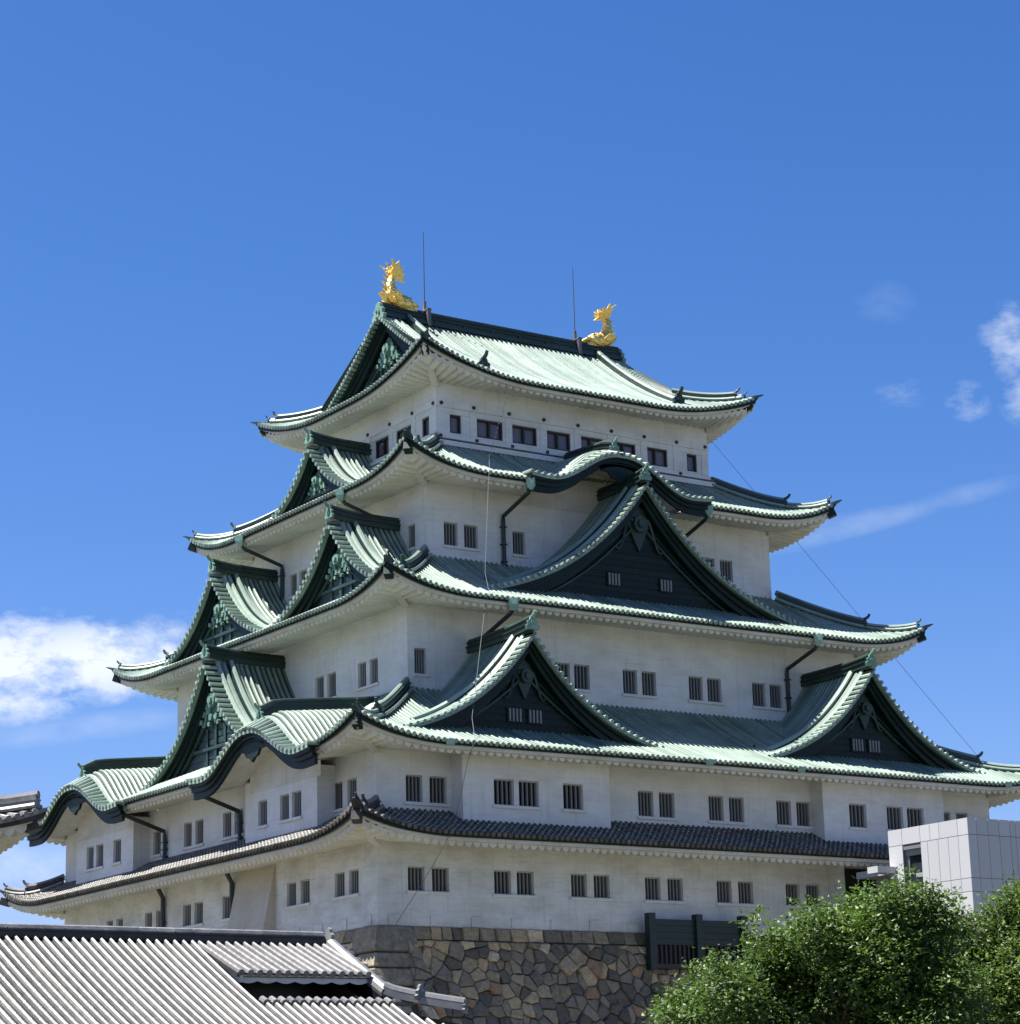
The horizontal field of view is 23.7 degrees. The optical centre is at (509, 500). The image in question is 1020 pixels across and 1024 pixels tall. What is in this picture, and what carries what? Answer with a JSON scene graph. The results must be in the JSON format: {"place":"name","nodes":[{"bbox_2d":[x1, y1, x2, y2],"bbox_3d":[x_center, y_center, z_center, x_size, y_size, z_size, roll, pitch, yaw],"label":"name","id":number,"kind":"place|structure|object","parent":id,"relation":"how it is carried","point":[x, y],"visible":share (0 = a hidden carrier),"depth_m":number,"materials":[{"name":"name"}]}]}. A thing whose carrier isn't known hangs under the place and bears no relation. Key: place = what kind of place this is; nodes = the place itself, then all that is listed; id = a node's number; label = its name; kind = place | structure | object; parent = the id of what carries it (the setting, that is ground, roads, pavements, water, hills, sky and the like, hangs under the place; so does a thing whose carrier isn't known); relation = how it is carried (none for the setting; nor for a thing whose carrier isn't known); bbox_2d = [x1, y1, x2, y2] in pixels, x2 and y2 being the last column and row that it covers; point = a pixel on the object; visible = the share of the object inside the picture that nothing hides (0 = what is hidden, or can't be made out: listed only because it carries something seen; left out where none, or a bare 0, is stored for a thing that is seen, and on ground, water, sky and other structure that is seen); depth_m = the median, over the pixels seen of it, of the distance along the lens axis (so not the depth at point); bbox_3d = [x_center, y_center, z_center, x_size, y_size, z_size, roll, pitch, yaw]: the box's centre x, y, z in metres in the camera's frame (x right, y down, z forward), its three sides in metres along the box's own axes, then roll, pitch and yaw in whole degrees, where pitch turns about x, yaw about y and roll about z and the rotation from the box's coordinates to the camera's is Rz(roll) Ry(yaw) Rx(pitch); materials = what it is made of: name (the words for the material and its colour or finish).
{"place":"outdoors","nodes":[
{"label":"outdoors","id":0,"kind":"place"},
{"bbox_2d":[0,790,47,853],"bbox_3d":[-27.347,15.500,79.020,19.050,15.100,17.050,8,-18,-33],"label":"roof","id":1,"kind":"structure","parent":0,"point":[22,815],"depth_m":78.54,"materials":[{"name":"grey tile"}]},
{"bbox_2d":[0,923,467,1023],"bbox_3d":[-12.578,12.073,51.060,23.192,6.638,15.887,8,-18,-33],"label":"roof","id":2,"kind":"structure","parent":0,"point":[69,974],"depth_m":53.05,"materials":[{"name":"tile"}]},
{"bbox_2d":[0,0,1019,924],"label":"sky","id":3,"kind":"structure","parent":0,"point":[811,207],"materials":[{"name":"blue"}]},
{"bbox_2d":[324,925,862,1023],"bbox_3d":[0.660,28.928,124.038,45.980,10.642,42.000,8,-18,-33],"label":"stone wall","id":4,"kind":"structure","parent":0,"point":[508,976],"depth_m":105.05,"materials":[{"name":"grey stone"}]},
{"bbox_2d":[0,301,1019,936],"bbox_3d":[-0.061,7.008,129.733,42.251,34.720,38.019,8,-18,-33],"label":"castle keep","id":5,"kind":"structure","parent":4,"relation":"on","point":[680,713],"depth_m":118.03,"materials":[{"name":"paint"}]},
{"bbox_2d":[88,846,93,868],"bbox_3d":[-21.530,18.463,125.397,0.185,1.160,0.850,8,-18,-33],"label":"window","id":6,"kind":"structure","parent":5,"relation":"in","point":[91,850],"depth_m":125.55,"materials":[{"name":"black"}]},
{"bbox_2d":[84,844,103,872],"bbox_3d":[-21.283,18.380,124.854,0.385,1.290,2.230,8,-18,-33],"label":"window","id":7,"kind":"structure","parent":5,"relation":"in","point":[100,847],"depth_m":124.61,"materials":[{"name":"black"}]},
{"bbox_2d":[111,839,121,865],"bbox_3d":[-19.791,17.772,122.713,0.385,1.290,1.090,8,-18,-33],"label":"window","id":8,"kind":"structure","parent":5,"relation":"in","point":[118,861],"depth_m":122.85,"materials":[{"name":"black"}]},
{"bbox_2d":[118,918,122,926],"bbox_3d":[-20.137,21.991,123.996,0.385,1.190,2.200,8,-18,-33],"label":"window","id":9,"kind":"structure","parent":5,"relation":"in","point":[120,921],"depth_m":123.79,"materials":[{"name":"black"}]},
{"bbox_2d":[147,912,151,926],"bbox_3d":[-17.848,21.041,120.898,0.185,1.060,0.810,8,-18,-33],"label":"window","id":10,"kind":"structure","parent":5,"relation":"in","point":[149,915],"depth_m":121.04,"materials":[{"name":"black"}]},
{"bbox_2d":[150,831,160,858],"bbox_3d":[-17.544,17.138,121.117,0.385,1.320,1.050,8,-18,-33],"label":"window","id":11,"kind":"structure","parent":5,"relation":"in","point":[157,834],"depth_m":121.24,"materials":[{"name":"black"}]},
{"bbox_2d":[158,910,159,926],"bbox_3d":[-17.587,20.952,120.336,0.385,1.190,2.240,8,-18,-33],"label":"window","id":12,"kind":"structure","parent":5,"relation":"in","point":[159,910],"depth_m":120.18,"materials":[{"name":"black"}]},
{"bbox_2d":[185,904,190,925],"bbox_3d":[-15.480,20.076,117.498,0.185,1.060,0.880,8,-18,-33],"label":"window","id":13,"kind":"structure","parent":5,"relation":"in","point":[187,907],"depth_m":117.60,"materials":[{"name":"black"}]},
{"bbox_2d":[186,822,191,846],"bbox_3d":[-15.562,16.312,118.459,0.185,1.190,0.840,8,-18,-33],"label":"window","id":14,"kind":"structure","parent":5,"relation":"in","point":[189,825],"depth_m":118.58,"materials":[{"name":"black"}]},
{"bbox_2d":[180,901,203,927],"bbox_3d":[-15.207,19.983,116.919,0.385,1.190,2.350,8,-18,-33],"label":"window","id":15,"kind":"structure","parent":5,"relation":"in","point":[199,906],"depth_m":116.60,"materials":[{"name":"black"}]},
{"bbox_2d":[181,819,203,850],"bbox_3d":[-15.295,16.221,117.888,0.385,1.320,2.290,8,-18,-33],"label":"window","id":16,"kind":"structure","parent":5,"relation":"in","point":[200,843],"depth_m":117.63,"materials":[{"name":"black"}]},
{"bbox_2d":[220,896,228,922],"bbox_3d":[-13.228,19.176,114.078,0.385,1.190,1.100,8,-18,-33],"label":"window","id":17,"kind":"structure","parent":5,"relation":"in","point":[226,899],"depth_m":114.34,"materials":[{"name":"black"}]},
{"bbox_2d":[225,812,230,836],"bbox_3d":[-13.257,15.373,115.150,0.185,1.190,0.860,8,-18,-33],"label":"window","id":18,"kind":"structure","parent":5,"relation":"in","point":[227,815],"depth_m":115.27,"materials":[{"name":"black"}]},
{"bbox_2d":[220,809,243,840],"bbox_3d":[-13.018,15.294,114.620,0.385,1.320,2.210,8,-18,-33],"label":"window","id":19,"kind":"structure","parent":5,"relation":"in","point":[242,834],"depth_m":114.37,"materials":[{"name":"black"}]},
{"bbox_2d":[255,800,267,829],"bbox_3d":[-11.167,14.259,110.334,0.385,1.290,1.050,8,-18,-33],"label":"window","id":20,"kind":"structure","parent":5,"relation":"in","point":[263,804],"depth_m":110.48,"materials":[{"name":"black"}]},
{"bbox_2d":[282,794,288,819],"bbox_3d":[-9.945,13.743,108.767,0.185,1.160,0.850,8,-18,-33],"label":"window","id":21,"kind":"structure","parent":5,"relation":"in","point":[285,798],"depth_m":108.92,"materials":[{"name":"black wood"}]},
{"bbox_2d":[277,791,302,824],"bbox_3d":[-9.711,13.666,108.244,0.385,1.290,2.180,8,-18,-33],"label":"window","id":22,"kind":"structure","parent":5,"relation":"in","point":[297,795],"depth_m":108.00,"materials":[{"name":"black"}]},
{"bbox_2d":[289,882,295,905],"bbox_3d":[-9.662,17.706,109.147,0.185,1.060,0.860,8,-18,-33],"label":"window","id":23,"kind":"structure","parent":5,"relation":"in","point":[292,886],"depth_m":109.30,"materials":[{"name":"black"}]},
{"bbox_2d":[291,574,296,595],"bbox_3d":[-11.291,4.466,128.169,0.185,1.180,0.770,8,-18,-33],"label":"window","id":24,"kind":"structure","parent":5,"relation":"in","point":[294,577],"depth_m":128.28,"materials":[{"name":"black"}]},
{"bbox_2d":[287,570,306,599],"bbox_3d":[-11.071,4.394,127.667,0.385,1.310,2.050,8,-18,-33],"label":"window","id":25,"kind":"structure","parent":5,"relation":"in","point":[304,572],"depth_m":127.56,"materials":[{"name":"black"}]},
{"bbox_2d":[284,879,310,909],"bbox_3d":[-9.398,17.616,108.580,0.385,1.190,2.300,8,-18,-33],"label":"window","id":26,"kind":"structure","parent":5,"relation":"in","point":[306,883],"depth_m":108.21,"materials":[{"name":"black"}]},
{"bbox_2d":[317,676,323,697],"bbox_3d":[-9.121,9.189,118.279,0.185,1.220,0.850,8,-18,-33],"label":"window","id":27,"kind":"structure","parent":5,"relation":"in","point":[320,681],"depth_m":118.39,"materials":[{"name":"black"}]},
{"bbox_2d":[329,672,336,696],"bbox_3d":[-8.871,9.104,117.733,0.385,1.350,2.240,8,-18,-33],"label":"window","id":28,"kind":"structure","parent":5,"relation":"in","point":[332,677],"depth_m":117.49,"materials":[{"name":"black"}]},
{"bbox_2d":[335,782,342,809],"bbox_3d":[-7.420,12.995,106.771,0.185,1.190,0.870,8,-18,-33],"label":"window","id":29,"kind":"structure","parent":5,"relation":"in","point":[338,786],"depth_m":106.87,"materials":[{"name":"black wood"}]},
{"bbox_2d":[337,872,344,896],"bbox_3d":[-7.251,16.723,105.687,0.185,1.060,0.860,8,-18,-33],"label":"window","id":30,"kind":"structure","parent":5,"relation":"in","point":[340,876],"depth_m":105.78,"materials":[{"name":"black"}]},
{"bbox_2d":[333,778,356,812],"bbox_3d":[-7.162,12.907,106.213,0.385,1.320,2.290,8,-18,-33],"label":"window","id":31,"kind":"structure","parent":5,"relation":"in","point":[353,782],"depth_m":105.96,"materials":[{"name":"black"}]},
{"bbox_2d":[332,869,359,900],"bbox_3d":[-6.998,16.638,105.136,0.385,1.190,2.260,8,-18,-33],"label":"window","id":32,"kind":"structure","parent":5,"relation":"in","point":[354,873],"depth_m":104.80,"materials":[{"name":"black"}]},
{"bbox_2d":[360,662,365,687],"bbox_3d":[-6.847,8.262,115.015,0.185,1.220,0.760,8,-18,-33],"label":"window","id":33,"kind":"structure","parent":5,"relation":"in","point":[363,665],"depth_m":115.10,"materials":[{"name":"black"}]},
{"bbox_2d":[355,658,378,691],"bbox_3d":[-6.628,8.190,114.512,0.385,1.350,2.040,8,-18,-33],"label":"window","id":34,"kind":"structure","parent":5,"relation":"in","point":[374,662],"depth_m":114.23,"materials":[{"name":"black"}]},
{"bbox_2d":[376,436,388,458],"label":"window","id":35,"kind":"structure","parent":5,"relation":"in","point":[382,446],"depth_m":126.60,"materials":[{"name":"grey glass"}]},
{"bbox_2d":[378,258,419,310],"bbox_3d":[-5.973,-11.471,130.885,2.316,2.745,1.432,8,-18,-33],"label":"golden fish","id":36,"kind":"object","parent":5,"relation":"on","point":[391,294],"visible":1,"depth_m":130.46},
{"bbox_2d":[397,425,410,443],"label":"window","id":37,"kind":"structure","parent":5,"relation":"in","point":[400,433],"depth_m":125.15,"materials":[{"name":"grey"}]},
{"bbox_2d":[407,525,415,551],"bbox_3d":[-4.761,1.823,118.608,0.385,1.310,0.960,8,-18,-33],"label":"window","id":38,"kind":"structure","parent":5,"relation":"in","point":[412,546],"depth_m":118.73,"materials":[{"name":"black wood"}]},
{"bbox_2d":[413,648,429,677],"bbox_3d":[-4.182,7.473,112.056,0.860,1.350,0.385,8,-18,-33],"label":"window","id":39,"kind":"structure","parent":5,"relation":"in","point":[419,654],"depth_m":112.13,"materials":[{"name":"black"}]},
{"bbox_2d":[423,417,428,436],"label":"window","id":40,"kind":"structure","parent":5,"relation":"in","point":[425,421],"depth_m":123.12,"materials":[{"name":"grey glass"}]},
{"bbox_2d":[422,232,430,326],"bbox_3d":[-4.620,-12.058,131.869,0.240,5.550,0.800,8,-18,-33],"label":"lightning rod","id":41,"kind":"object","parent":5,"relation":"attached to","point":[428,313],"visible":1,"depth_m":131.45,"materials":[{"name":"grey metal"}]},
{"bbox_2d":[404,775,449,806],"bbox_3d":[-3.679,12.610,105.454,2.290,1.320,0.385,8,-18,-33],"label":"window","id":42,"kind":"structure","parent":5,"relation":"in","point":[413,793],"depth_m":105.24,"materials":[{"name":"black wood"}]},
{"bbox_2d":[406,866,451,895],"bbox_3d":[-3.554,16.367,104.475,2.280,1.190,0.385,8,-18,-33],"label":"window","id":43,"kind":"structure","parent":5,"relation":"in","point":[415,874],"depth_m":104.24,"materials":[{"name":"black"}]},
{"bbox_2d":[429,776,445,803],"bbox_3d":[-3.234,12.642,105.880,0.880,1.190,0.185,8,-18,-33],"label":"window","id":44,"kind":"structure","parent":5,"relation":"in","point":[437,788],"depth_m":105.93,"materials":[{"name":"black wood"}]},
{"bbox_2d":[432,867,447,891],"bbox_3d":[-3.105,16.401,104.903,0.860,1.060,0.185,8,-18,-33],"label":"window","id":45,"kind":"structure","parent":5,"relation":"in","point":[439,875],"depth_m":104.93,"materials":[{"name":"black metal"}]},
{"bbox_2d":[396,387,509,1018],"bbox_3d":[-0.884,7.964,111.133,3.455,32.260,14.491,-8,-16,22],"label":"cable","id":46,"kind":"object","parent":5,"relation":"attached to","point":[472,715],"visible":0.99,"depth_m":105.09,"materials":[{"name":"grey metal"}]},
{"bbox_2d":[450,415,460,433],"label":"window","id":47,"kind":"structure","parent":5,"relation":"in","point":[455,426],"depth_m":122.79,"materials":[{"name":"grey glass"}]},
{"bbox_2d":[443,522,480,551],"bbox_3d":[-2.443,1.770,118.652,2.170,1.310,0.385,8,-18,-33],"label":"window","id":48,"kind":"structure","parent":5,"relation":"in","point":[450,533],"depth_m":118.47,"materials":[{"name":"black"}]},
{"bbox_2d":[464,525,476,548],"bbox_3d":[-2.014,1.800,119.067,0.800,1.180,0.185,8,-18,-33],"label":"window","id":49,"kind":"structure","parent":5,"relation":"in","point":[470,532],"depth_m":119.13,"materials":[{"name":"black wood"}]},
{"bbox_2d":[477,419,501,440],"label":"window","id":50,"kind":"structure","parent":5,"relation":"in","point":[485,429],"depth_m":123.88,"materials":[{"name":"grey glass"}]},
{"bbox_2d":[493,870,537,898],"bbox_3d":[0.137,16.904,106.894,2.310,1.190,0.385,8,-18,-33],"label":"window","id":51,"kind":"structure","parent":5,"relation":"in","point":[501,879],"depth_m":106.69,"materials":[{"name":"black metal"}]},
{"bbox_2d":[492,779,542,810],"bbox_3d":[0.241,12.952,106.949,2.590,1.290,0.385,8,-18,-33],"label":"window","id":52,"kind":"structure","parent":5,"relation":"in","point":[503,789],"depth_m":106.74,"materials":[{"name":"black wood"}]},
{"bbox_2d":[511,531,528,557],"bbox_3d":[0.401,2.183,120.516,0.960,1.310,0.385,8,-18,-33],"label":"window","id":53,"kind":"structure","parent":5,"relation":"in","point":[518,538],"depth_m":120.60,"materials":[{"name":"black"}]},
{"bbox_2d":[512,425,536,445],"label":"window","id":54,"kind":"structure","parent":5,"relation":"in","point":[520,435],"depth_m":125.03,"materials":[{"name":"grey glass"}]},
{"bbox_2d":[517,871,532,895],"bbox_3d":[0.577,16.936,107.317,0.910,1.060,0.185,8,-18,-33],"label":"window","id":55,"kind":"structure","parent":5,"relation":"in","point":[524,879],"depth_m":107.36,"materials":[{"name":"black metal"}]},
{"bbox_2d":[519,781,537,806],"bbox_3d":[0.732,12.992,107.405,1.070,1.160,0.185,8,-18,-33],"label":"window","id":56,"kind":"structure","parent":5,"relation":"in","point":[528,791],"depth_m":107.47,"materials":[{"name":"black wood"}]},
{"bbox_2d":[547,431,569,451],"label":"window","id":57,"kind":"structure","parent":5,"relation":"in","point":[555,440],"depth_m":126.23,"materials":[{"name":"grey glass"}]},
{"bbox_2d":[555,662,592,692],"bbox_3d":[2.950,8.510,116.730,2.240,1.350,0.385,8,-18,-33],"label":"window","id":58,"kind":"structure","parent":5,"relation":"in","point":[564,667],"depth_m":116.71,"materials":[{"name":"black"}]},
{"bbox_2d":[562,784,586,812],"bbox_3d":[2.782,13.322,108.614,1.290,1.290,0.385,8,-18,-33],"label":"window","id":59,"kind":"structure","parent":5,"relation":"in","point":[572,793],"depth_m":108.74,"materials":[{"name":"black wood"}]},
{"bbox_2d":[572,268,581,354],"bbox_3d":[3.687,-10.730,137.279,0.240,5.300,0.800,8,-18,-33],"label":"lightning rod","id":60,"kind":"object","parent":5,"relation":"attached to","point":[579,342],"visible":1,"depth_m":136.86,"materials":[{"name":"grey metal"}]},
{"bbox_2d":[574,664,588,689],"bbox_3d":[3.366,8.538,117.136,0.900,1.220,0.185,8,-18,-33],"label":"window","id":61,"kind":"structure","parent":5,"relation":"in","point":[580,671],"depth_m":117.17,"materials":[{"name":"black"}]},
{"bbox_2d":[581,436,601,447],"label":"window","id":62,"kind":"structure","parent":5,"relation":"in","point":[585,441],"depth_m":127.34,"materials":[{"name":"grey glass"}]},
{"bbox_2d":[570,874,613,901],"bbox_3d":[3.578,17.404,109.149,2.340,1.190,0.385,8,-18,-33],"label":"window","id":63,"kind":"structure","parent":5,"relation":"in","point":[578,881],"depth_m":108.92,"materials":[{"name":"black"}]},
{"bbox_2d":[582,304,616,346],"bbox_3d":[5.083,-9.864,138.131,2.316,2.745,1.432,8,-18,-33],"label":"golden fish","id":64,"kind":"object","parent":5,"relation":"on","point":[605,336],"visible":1,"depth_m":138.04},
{"bbox_2d":[594,875,608,898],"bbox_3d":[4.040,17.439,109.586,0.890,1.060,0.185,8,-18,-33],"label":"window","id":65,"kind":"structure","parent":5,"relation":"in","point":[601,887],"depth_m":109.64,"materials":[{"name":"black metal"}]},
{"bbox_2d":[616,442,634,454],"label":"window","id":66,"kind":"structure","parent":5,"relation":"in","point":[627,448],"depth_m":128.75,"materials":[{"name":"grey glass"}]},
{"bbox_2d":[622,669,659,699],"bbox_3d":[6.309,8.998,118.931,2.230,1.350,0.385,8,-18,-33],"label":"window","id":67,"kind":"structure","parent":5,"relation":"in","point":[629,676],"depth_m":118.73,"materials":[{"name":"black"}]},
{"bbox_2d":[642,671,654,695],"bbox_3d":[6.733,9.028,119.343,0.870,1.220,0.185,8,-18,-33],"label":"window","id":68,"kind":"structure","parent":5,"relation":"in","point":[648,678],"depth_m":119.39,"materials":[{"name":"black"}]},
{"bbox_2d":[647,447,666,466],"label":"window","id":69,"kind":"structure","parent":5,"relation":"in","point":[656,457],"depth_m":129.76,"materials":[{"name":"grey glass"}]},
{"bbox_2d":[637,791,677,820],"bbox_3d":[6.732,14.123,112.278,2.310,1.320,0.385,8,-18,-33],"label":"window","id":70,"kind":"structure","parent":5,"relation":"in","point":[644,797],"depth_m":112.08,"materials":[{"name":"black wood"}]},
{"bbox_2d":[644,877,686,904],"bbox_3d":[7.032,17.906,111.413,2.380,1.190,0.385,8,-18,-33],"label":"window","id":71,"kind":"structure","parent":5,"relation":"in","point":[651,883],"depth_m":111.18,"materials":[{"name":"black"}]},
{"bbox_2d":[659,792,673,817],"bbox_3d":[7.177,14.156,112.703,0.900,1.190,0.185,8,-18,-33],"label":"window","id":72,"kind":"structure","parent":5,"relation":"in","point":[666,809],"depth_m":112.74,"materials":[{"name":"black wood"}]},
{"bbox_2d":[667,878,681,900],"bbox_3d":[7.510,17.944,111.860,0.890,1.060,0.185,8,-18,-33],"label":"window","id":73,"kind":"structure","parent":5,"relation":"in","point":[674,884],"depth_m":111.91,"materials":[{"name":"black metal"}]},
{"bbox_2d":[687,454,696,471],"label":"window","id":74,"kind":"structure","parent":5,"relation":"in","point":[691,459],"depth_m":131.03,"materials":[{"name":"grey"}]},
{"bbox_2d":[688,676,724,705],"bbox_3d":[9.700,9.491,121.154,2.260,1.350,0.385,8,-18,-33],"label":"window","id":75,"kind":"structure","parent":5,"relation":"in","point":[695,688],"depth_m":120.95,"materials":[{"name":"black"}]},
{"bbox_2d":[707,678,720,702],"bbox_3d":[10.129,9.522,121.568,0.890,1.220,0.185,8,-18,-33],"label":"window","id":76,"kind":"structure","parent":5,"relation":"in","point":[713,685],"depth_m":121.60,"materials":[{"name":"black"}]},
{"bbox_2d":[705,558,735,584],"bbox_3d":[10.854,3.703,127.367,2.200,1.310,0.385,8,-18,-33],"label":"window","id":77,"kind":"structure","parent":5,"relation":"in","point":[707,559],"depth_m":127.37,"materials":[{"name":"black"}]},
{"bbox_2d":[720,560,731,581],"bbox_3d":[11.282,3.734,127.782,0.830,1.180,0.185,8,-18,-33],"label":"window","id":78,"kind":"structure","parent":5,"relation":"in","point":[725,566],"depth_m":127.84,"materials":[{"name":"black wood"}]},
{"bbox_2d":[708,796,747,825],"bbox_3d":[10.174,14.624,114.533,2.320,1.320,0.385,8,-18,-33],"label":"window","id":79,"kind":"structure","parent":5,"relation":"in","point":[715,802],"depth_m":114.32,"materials":[{"name":"black"}]},
{"bbox_2d":[729,797,742,821],"bbox_3d":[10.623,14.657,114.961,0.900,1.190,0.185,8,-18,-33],"label":"window","id":80,"kind":"structure","parent":5,"relation":"in","point":[735,804],"depth_m":115.02,"materials":[{"name":"black"}]},
{"bbox_2d":[716,880,756,906],"bbox_3d":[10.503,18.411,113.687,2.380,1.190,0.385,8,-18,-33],"label":"window","id":81,"kind":"structure","parent":5,"relation":"in","point":[723,887],"depth_m":113.45,"materials":[{"name":"black"}]},
{"bbox_2d":[738,881,751,903],"bbox_3d":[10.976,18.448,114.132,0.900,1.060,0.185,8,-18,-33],"label":"window","id":82,"kind":"structure","parent":5,"relation":"in","point":[744,888],"depth_m":114.18,"materials":[{"name":"black"}]},
{"bbox_2d":[752,683,785,711],"bbox_3d":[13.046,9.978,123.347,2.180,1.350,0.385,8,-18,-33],"label":"window","id":83,"kind":"structure","parent":5,"relation":"in","point":[757,689],"depth_m":123.15,"materials":[{"name":"black"}]},
{"bbox_2d":[769,685,781,707],"bbox_3d":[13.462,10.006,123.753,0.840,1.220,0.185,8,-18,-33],"label":"window","id":84,"kind":"structure","parent":5,"relation":"in","point":[775,690],"depth_m":123.79,"materials":[{"name":"black"}]},
{"bbox_2d":[776,800,812,829],"bbox_3d":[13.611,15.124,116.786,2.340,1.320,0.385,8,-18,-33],"label":"window","id":85,"kind":"structure","parent":5,"relation":"in","point":[783,807],"depth_m":116.57,"materials":[{"name":"black"}]},
{"bbox_2d":[796,802,809,826],"bbox_3d":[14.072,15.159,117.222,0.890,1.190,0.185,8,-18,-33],"label":"window","id":86,"kind":"structure","parent":5,"relation":"in","point":[803,817],"depth_m":117.26,"materials":[{"name":"black"}]},
{"bbox_2d":[785,883,822,909],"bbox_3d":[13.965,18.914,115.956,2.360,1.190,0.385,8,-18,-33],"label":"window","id":87,"kind":"structure","parent":5,"relation":"in","point":[792,891],"depth_m":115.72,"materials":[{"name":"black"}]},
{"bbox_2d":[806,884,819,905],"bbox_3d":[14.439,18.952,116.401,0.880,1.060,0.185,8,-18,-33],"label":"window","id":88,"kind":"structure","parent":5,"relation":"in","point":[812,890],"depth_m":116.49,"materials":[{"name":"black"}]},
{"bbox_2d":[714,444,975,753],"bbox_3d":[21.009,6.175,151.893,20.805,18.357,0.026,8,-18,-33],"label":"cable","id":89,"kind":"object","parent":5,"relation":"attached to","point":[854,610],"visible":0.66,"depth_m":151.94,"materials":[{"name":"grey metal"}]},
{"bbox_2d":[849,804,869,830],"bbox_3d":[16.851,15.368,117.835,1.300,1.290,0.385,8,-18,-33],"label":"window","id":90,"kind":"structure","parent":5,"relation":"in","point":[856,811],"depth_m":117.95,"materials":[{"name":"black metal"}]},
{"bbox_2d":[886,806,901,831],"bbox_3d":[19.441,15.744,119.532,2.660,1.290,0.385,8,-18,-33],"label":"window","id":91,"kind":"structure","parent":5,"relation":"in","point":[894,817],"depth_m":119.31,"materials":[{"name":"black"}]},
{"bbox_2d":[907,808,922,827],"bbox_3d":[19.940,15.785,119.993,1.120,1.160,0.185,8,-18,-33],"label":"window","id":92,"kind":"structure","parent":5,"relation":"in","point":[914,815],"depth_m":120.10,"materials":[{"name":"black"}]},
{"bbox_2d":[944,812,948,820],"bbox_3d":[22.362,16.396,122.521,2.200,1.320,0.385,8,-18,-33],"label":"window","id":93,"kind":"structure","parent":5,"relation":"in","point":[946,814],"depth_m":122.49,"materials":[{"name":"black"}]},
{"bbox_2d":[956,813,965,818],"bbox_3d":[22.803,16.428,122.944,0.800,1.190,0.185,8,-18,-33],"label":"window","id":94,"kind":"structure","parent":5,"relation":"in","point":[958,815],"depth_m":123.05,"materials":[{"name":"black"}]},
{"bbox_2d":[644,912,749,970],"bbox_3d":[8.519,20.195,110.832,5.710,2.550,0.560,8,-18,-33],"label":"wooden screen","id":95,"kind":"object","parent":4,"relation":"on","point":[669,943],"visible":0.88,"depth_m":110.43,"materials":[{"name":"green wood"}]},
{"bbox_2d":[641,863,1007,1023],"bbox_3d":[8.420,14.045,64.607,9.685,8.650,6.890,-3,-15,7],"label":"tree","id":96,"kind":"object","parent":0,"point":[802,974],"visible":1,"depth_m":63.38,"materials":[{"name":"green plant"}]},
{"bbox_2d":[856,818,1019,1010],"bbox_3d":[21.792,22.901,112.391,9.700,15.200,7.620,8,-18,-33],"label":"lift tower","id":97,"kind":"structure","parent":0,"point":[973,857],"depth_m":110.04,"materials":[{"name":"grey"}]},
{"bbox_2d":[905,848,922,924],"bbox_3d":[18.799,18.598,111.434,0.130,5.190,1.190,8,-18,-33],"label":"window frame","id":98,"kind":"structure","parent":97,"relation":"in","point":[912,852],"depth_m":112.15,"materials":[{"name":"grey metal"}]},
{"bbox_2d":[910,854,923,910],"bbox_3d":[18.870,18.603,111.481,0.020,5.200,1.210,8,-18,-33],"label":"window","id":99,"kind":"structure","parent":97,"relation":"in","point":[916,860],"depth_m":111.97,"materials":[{"name":"black glass"}]},
{"bbox_2d":[937,868,1019,1023],"bbox_3d":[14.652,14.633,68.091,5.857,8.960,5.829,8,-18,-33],"label":"tree","id":100,"kind":"object","parent":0,"point":[1000,950],"visible":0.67,"depth_m":67.64,"materials":[{"name":"green plant"}]}
]}

